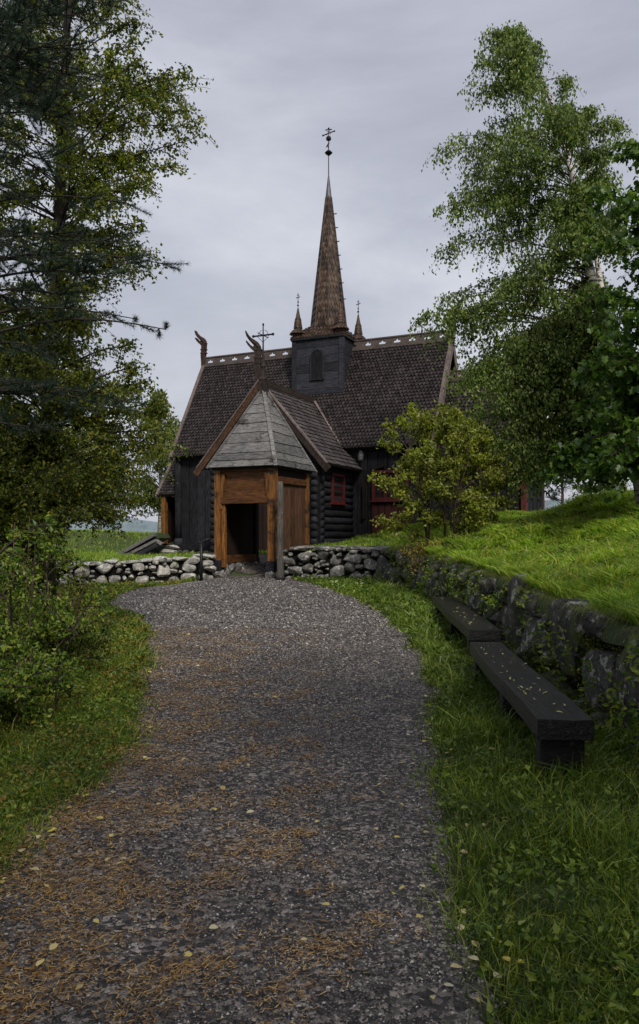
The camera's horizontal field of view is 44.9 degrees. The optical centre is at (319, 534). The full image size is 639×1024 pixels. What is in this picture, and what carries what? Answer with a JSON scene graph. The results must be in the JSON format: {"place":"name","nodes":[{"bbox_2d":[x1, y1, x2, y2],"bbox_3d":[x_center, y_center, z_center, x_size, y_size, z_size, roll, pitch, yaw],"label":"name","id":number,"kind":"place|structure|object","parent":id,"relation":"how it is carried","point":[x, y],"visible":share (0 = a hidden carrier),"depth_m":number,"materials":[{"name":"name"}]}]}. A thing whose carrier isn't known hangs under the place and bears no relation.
{"place":"outdoors","nodes":[
{"label":"outdoors","id":0,"kind":"place"},
{"bbox_2d":[91,553,266,573],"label":"path","id":1,"kind":"structure","parent":0,"point":[253,568],"depth_m":24.62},
{"bbox_2d":[25,528,404,560],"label":"grass","id":2,"kind":"structure","parent":0,"point":[372,540],"depth_m":27.15,"materials":[{"name":"green plant"}]},
{"bbox_2d":[0,572,560,1023],"bbox_3d":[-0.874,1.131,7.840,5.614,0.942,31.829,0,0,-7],"label":"path","id":3,"kind":"structure","parent":0,"point":[440,1000],"depth_m":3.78,"materials":[{"name":"grey gravel"}]},
{"bbox_2d":[0,627,526,1023],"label":"needle litter","id":4,"kind":"object","parent":3,"relation":"on","point":[121,934],"visible":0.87,"depth_m":3.51,"materials":[{"name":"brown plant"}]},
{"bbox_2d":[0,596,617,1001],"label":"fallen leaves","id":5,"kind":"object","parent":3,"relation":"on","point":[214,926],"visible":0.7,"depth_m":3.40,"materials":[{"name":"yellow plant"}]},
{"bbox_2d":[0,505,638,1023],"bbox_3d":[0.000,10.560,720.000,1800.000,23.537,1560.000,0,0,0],"label":"ground","id":6,"kind":"structure","parent":0,"point":[120,545],"depth_m":3.69,"materials":[{"name":"green plant"}]},
{"bbox_2d":[0,619,45,736],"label":"shrub","id":7,"kind":"object","parent":6,"relation":"on","point":[4,687],"visible":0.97,"depth_m":5.82,"materials":[{"name":"green plant"}]},
{"bbox_2d":[0,514,55,667],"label":"shrub","id":8,"kind":"object","parent":6,"relation":"on","point":[4,645],"visible":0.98,"depth_m":6.95,"materials":[{"name":"green plant"}]},
{"bbox_2d":[0,545,66,642],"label":"shrub","id":9,"kind":"object","parent":6,"relation":"on","point":[51,583],"visible":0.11,"depth_m":10.56,"materials":[{"name":"green plant"}]},
{"bbox_2d":[0,506,82,637],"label":"shrub","id":10,"kind":"object","parent":6,"relation":"on","point":[4,597],"visible":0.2,"depth_m":9.74,"materials":[{"name":"green plant"}]},
{"bbox_2d":[1,535,85,586],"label":"shrub","id":11,"kind":"object","parent":6,"relation":"on","point":[74,579],"visible":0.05,"depth_m":12.51,"materials":[{"name":"green plant"}]},
{"bbox_2d":[0,510,88,656],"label":"shrub","id":12,"kind":"object","parent":6,"relation":"on","point":[47,548],"visible":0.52,"depth_m":8.92,"materials":[{"name":"green plant"}]},
{"bbox_2d":[0,641,94,730],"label":"shrub","id":13,"kind":"object","parent":6,"relation":"on","point":[45,681],"visible":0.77,"depth_m":6.35,"materials":[{"name":"green plant"}]},
{"bbox_2d":[0,550,121,688],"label":"shrub","id":14,"kind":"object","parent":6,"relation":"on","point":[66,624],"visible":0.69,"depth_m":7.57,"materials":[{"name":"green plant"}]},
{"bbox_2d":[0,579,124,671],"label":"shrub","id":15,"kind":"object","parent":6,"relation":"on","point":[89,635],"visible":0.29,"depth_m":8.19,"materials":[{"name":"green plant"}]},
{"bbox_2d":[17,565,119,656],"bbox_3d":[-3.022,0.982,9.214,1.268,1.208,1.226,0,0,-17],"label":"shrub","id":16,"kind":"object","parent":6,"relation":"on","point":[103,643],"visible":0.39,"depth_m":9.16,"materials":[{"name":"green plant"}]},
{"bbox_2d":[0,0,188,436],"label":"pine tree","id":17,"kind":"object","parent":6,"relation":"on","point":[15,57],"visible":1,"depth_m":8.14,"materials":[{"name":"green plant"}]},
{"bbox_2d":[0,575,198,747],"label":"tall grass","id":18,"kind":"structure","parent":6,"relation":"on","point":[98,651],"depth_m":10.33,"materials":[{"name":"green plant"}]},
{"bbox_2d":[0,576,199,913],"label":"grass","id":19,"kind":"structure","parent":6,"relation":"on","point":[71,709],"depth_m":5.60,"materials":[{"name":"green plant"}]},
{"bbox_2d":[0,554,216,585],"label":"dry stone wall","id":20,"kind":"structure","parent":6,"relation":"on","point":[158,568],"depth_m":22.52,"materials":[{"name":"grey stone"}]},
{"bbox_2d":[0,0,218,610],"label":"birch tree","id":21,"kind":"object","parent":6,"relation":"on","point":[60,478],"visible":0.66,"depth_m":10.57,"materials":[{"name":"green plant"}]},
{"bbox_2d":[66,432,152,530],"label":"birch tree","id":22,"kind":"object","parent":6,"relation":"on","point":[99,526],"visible":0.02,"depth_m":41.94,"materials":[{"name":"green plant"}]},
{"bbox_2d":[118,534,169,554],"bbox_3d":[-7.494,0.566,32.313,2.234,1.157,4.158,0,0,-7],"label":"sod roofed cellar","id":23,"kind":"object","parent":6,"relation":"on","point":[149,544],"visible":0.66,"depth_m":31.15,"materials":[{"name":"wood"}]},
{"bbox_2d":[126,388,180,531],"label":"birch tree","id":24,"kind":"object","parent":6,"relation":"on","point":[160,464],"visible":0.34,"depth_m":42.46,"materials":[{"name":"green plant"}]},
{"bbox_2d":[159,545,179,553],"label":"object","id":25,"kind":"structure","parent":6,"relation":"on","point":[169,549],"depth_m":33.52,"materials":[{"name":"grey stone"}]},
{"bbox_2d":[193,538,209,580],"bbox_3d":[-3.392,0.762,22.300,0.496,1.307,0.090,0,0,0],"label":"iron post","id":26,"kind":"object","parent":6,"relation":"on","point":[201,558],"visible":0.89,"depth_m":22.26,"materials":[{"name":"black metal"}]},
{"bbox_2d":[206,323,316,577],"bbox_3d":[-1.741,-2.567,23.882,2.449,7.913,2.861,0,0,25],"label":"gatehouse","id":27,"kind":"object","parent":6,"relation":"on","point":[260,453],"visible":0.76,"depth_m":23.21,"materials":[{"name":"brown wood"}]},
{"bbox_2d":[259,503,266,549],"bbox_3d":[-1.984,-0.400,28.524,1.072,2.000,0.068,0,0,25],"label":"porch door","id":28,"kind":"structure","parent":27,"relation":"in","point":[262,506],"depth_m":28.54,"materials":[{"name":"brown wood"}]},
{"bbox_2d":[275,481,284,579],"bbox_3d":[-1.108,-0.062,21.750,0.300,2.836,0.300,0,0,0],"label":"wooden pole","id":29,"kind":"object","parent":6,"relation":"on","point":[280,560],"visible":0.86,"depth_m":21.68,"materials":[{"name":"grey wood"}]},
{"bbox_2d":[283,545,389,578],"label":"dry stone wall","id":30,"kind":"structure","parent":6,"relation":"on","point":[328,561],"depth_m":21.81,"materials":[{"name":"grey stone"}]},
{"bbox_2d":[155,128,544,553],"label":"stave church","id":31,"kind":"structure","parent":6,"relation":"on","point":[339,392],"depth_m":31.34,"materials":[{"name":"brown wood"}]},
{"bbox_2d":[330,473,346,505],"bbox_3d":[0.700,-1.670,28.978,0.170,1.160,1.270,0,0,25],"label":"window","id":32,"kind":"structure","parent":31,"relation":"in","point":[333,502],"depth_m":28.89,"materials":[{"name":"red paint"}]},
{"bbox_2d":[358,448,363,461],"bbox_3d":[1.599,-3.085,30.028,0.280,0.570,0.242,0,0,0],"label":"wall lantern","id":33,"kind":"object","parent":31,"relation":"hanging from","point":[360,455],"depth_m":29.95,"materials":[{"name":"grey glass"}]},
{"bbox_2d":[370,470,408,501],"bbox_3d":[2.708,-1.840,29.664,1.570,1.220,0.170,0,0,25],"label":"window","id":34,"kind":"structure","parent":31,"relation":"in","point":[379,495],"depth_m":29.75,"materials":[{"name":"red paint"}]},
{"bbox_2d":[398,537,444,589],"bbox_3d":[2.605,0.705,17.125,1.343,1.308,2.324,0,0,24],"label":"shrub","id":35,"kind":"object","parent":6,"relation":"on","point":[417,548],"visible":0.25,"depth_m":16.82,"materials":[{"name":"green plant"}]},
{"bbox_2d":[367,400,524,544],"bbox_3d":[3.177,-1.377,18.252,3.152,3.544,2.924,0,0,35],"label":"shrub","id":36,"kind":"object","parent":6,"relation":"on","point":[476,503],"visible":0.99,"depth_m":17.89,"materials":[{"name":"green plant"}]},
{"bbox_2d":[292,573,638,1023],"bbox_3d":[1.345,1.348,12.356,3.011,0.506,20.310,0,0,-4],"label":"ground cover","id":37,"kind":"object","parent":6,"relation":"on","point":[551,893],"visible":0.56,"depth_m":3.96,"materials":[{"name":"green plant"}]},
{"bbox_2d":[432,597,500,655],"bbox_3d":[2.038,1.361,11.290,0.392,0.527,4.627,0,0,3],"label":"bench","id":38,"kind":"object","parent":6,"relation":"on","point":[450,609],"visible":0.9,"depth_m":10.06,"materials":[{"name":"black wood"}]},
{"bbox_2d":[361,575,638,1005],"bbox_3d":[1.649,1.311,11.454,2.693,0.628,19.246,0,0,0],"label":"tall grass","id":39,"kind":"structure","parent":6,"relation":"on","point":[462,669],"depth_m":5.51,"materials":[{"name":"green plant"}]},
{"bbox_2d":[376,489,638,625],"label":"grass","id":40,"kind":"structure","parent":6,"relation":"on","point":[627,602],"depth_m":12.01,"materials":[{"name":"green plant"}]},
{"bbox_2d":[376,548,638,755],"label":"retaining wall","id":41,"kind":"structure","parent":6,"relation":"on","point":[574,625],"depth_m":7.47,"materials":[{"name":"grey stone"}]},
{"bbox_2d":[382,545,638,652],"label":"hanging grass","id":42,"kind":"structure","parent":41,"relation":"hanging from","point":[616,613],"depth_m":7.66,"materials":[{"name":"green plant"}]},
{"bbox_2d":[386,552,638,760],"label":"wall plants","id":43,"kind":"object","parent":41,"relation":"attached to","point":[620,718],"depth_m":7.52,"materials":[{"name":"green plant"}]},
{"bbox_2d":[394,554,638,743],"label":"moss","id":44,"kind":"object","parent":41,"relation":"attached to","point":[595,648],"visible":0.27,"depth_m":7.08,"materials":[{"name":"green plant"}]},
{"bbox_2d":[382,547,638,645],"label":"sod","id":45,"kind":"structure","parent":6,"relation":"on","point":[615,637],"depth_m":7.78,"materials":[{"name":"plant"}]},
{"bbox_2d":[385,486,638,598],"bbox_3d":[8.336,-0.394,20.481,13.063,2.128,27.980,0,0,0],"label":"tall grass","id":46,"kind":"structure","parent":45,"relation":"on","point":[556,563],"depth_m":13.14,"materials":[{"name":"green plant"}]},
{"bbox_2d":[408,20,638,521],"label":"birch tree","id":47,"kind":"object","parent":6,"relation":"on","point":[532,367],"visible":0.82,"depth_m":18.73,"materials":[{"name":"green plant"}]},
{"bbox_2d":[469,642,593,780],"bbox_3d":[1.685,1.427,6.665,0.378,0.519,3.479,0,0,4],"label":"bench","id":48,"kind":"object","parent":6,"relation":"on","point":[567,732],"visible":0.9,"depth_m":5.37,"materials":[{"name":"black wood"}]},
{"bbox_2d":[446,598,564,711],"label":"fallen leaves","id":49,"kind":"object","parent":48,"relation":"on","point":[514,670],"visible":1,"depth_m":6.25,"materials":[{"name":"yellow plant"}]},
{"bbox_2d":[545,475,575,503],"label":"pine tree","id":50,"kind":"object","parent":6,"relation":"on","point":[555,498],"visible":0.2,"depth_m":47.98,"materials":[{"name":"green plant"}]},
{"bbox_2d":[538,133,638,504],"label":"maple tree","id":51,"kind":"object","parent":6,"relation":"on","point":[614,450],"visible":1,"depth_m":14.87,"materials":[{"name":"green plant"}]},
{"bbox_2d":[565,478,631,500],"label":"leafy tree","id":52,"kind":"object","parent":6,"relation":"on","point":[626,486],"visible":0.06,"depth_m":49.88,"materials":[{"name":"plant"}]},
{"bbox_2d":[0,0,638,521],"label":"sky","id":53,"kind":"structure","parent":0,"point":[387,76],"materials":[{"name":"grey"}]},
{"bbox_2d":[70,499,571,532],"bbox_3d":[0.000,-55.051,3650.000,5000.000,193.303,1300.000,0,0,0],"label":"hills","id":54,"kind":"structure","parent":0,"point":[143,526],"depth_m":3150.26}
]}

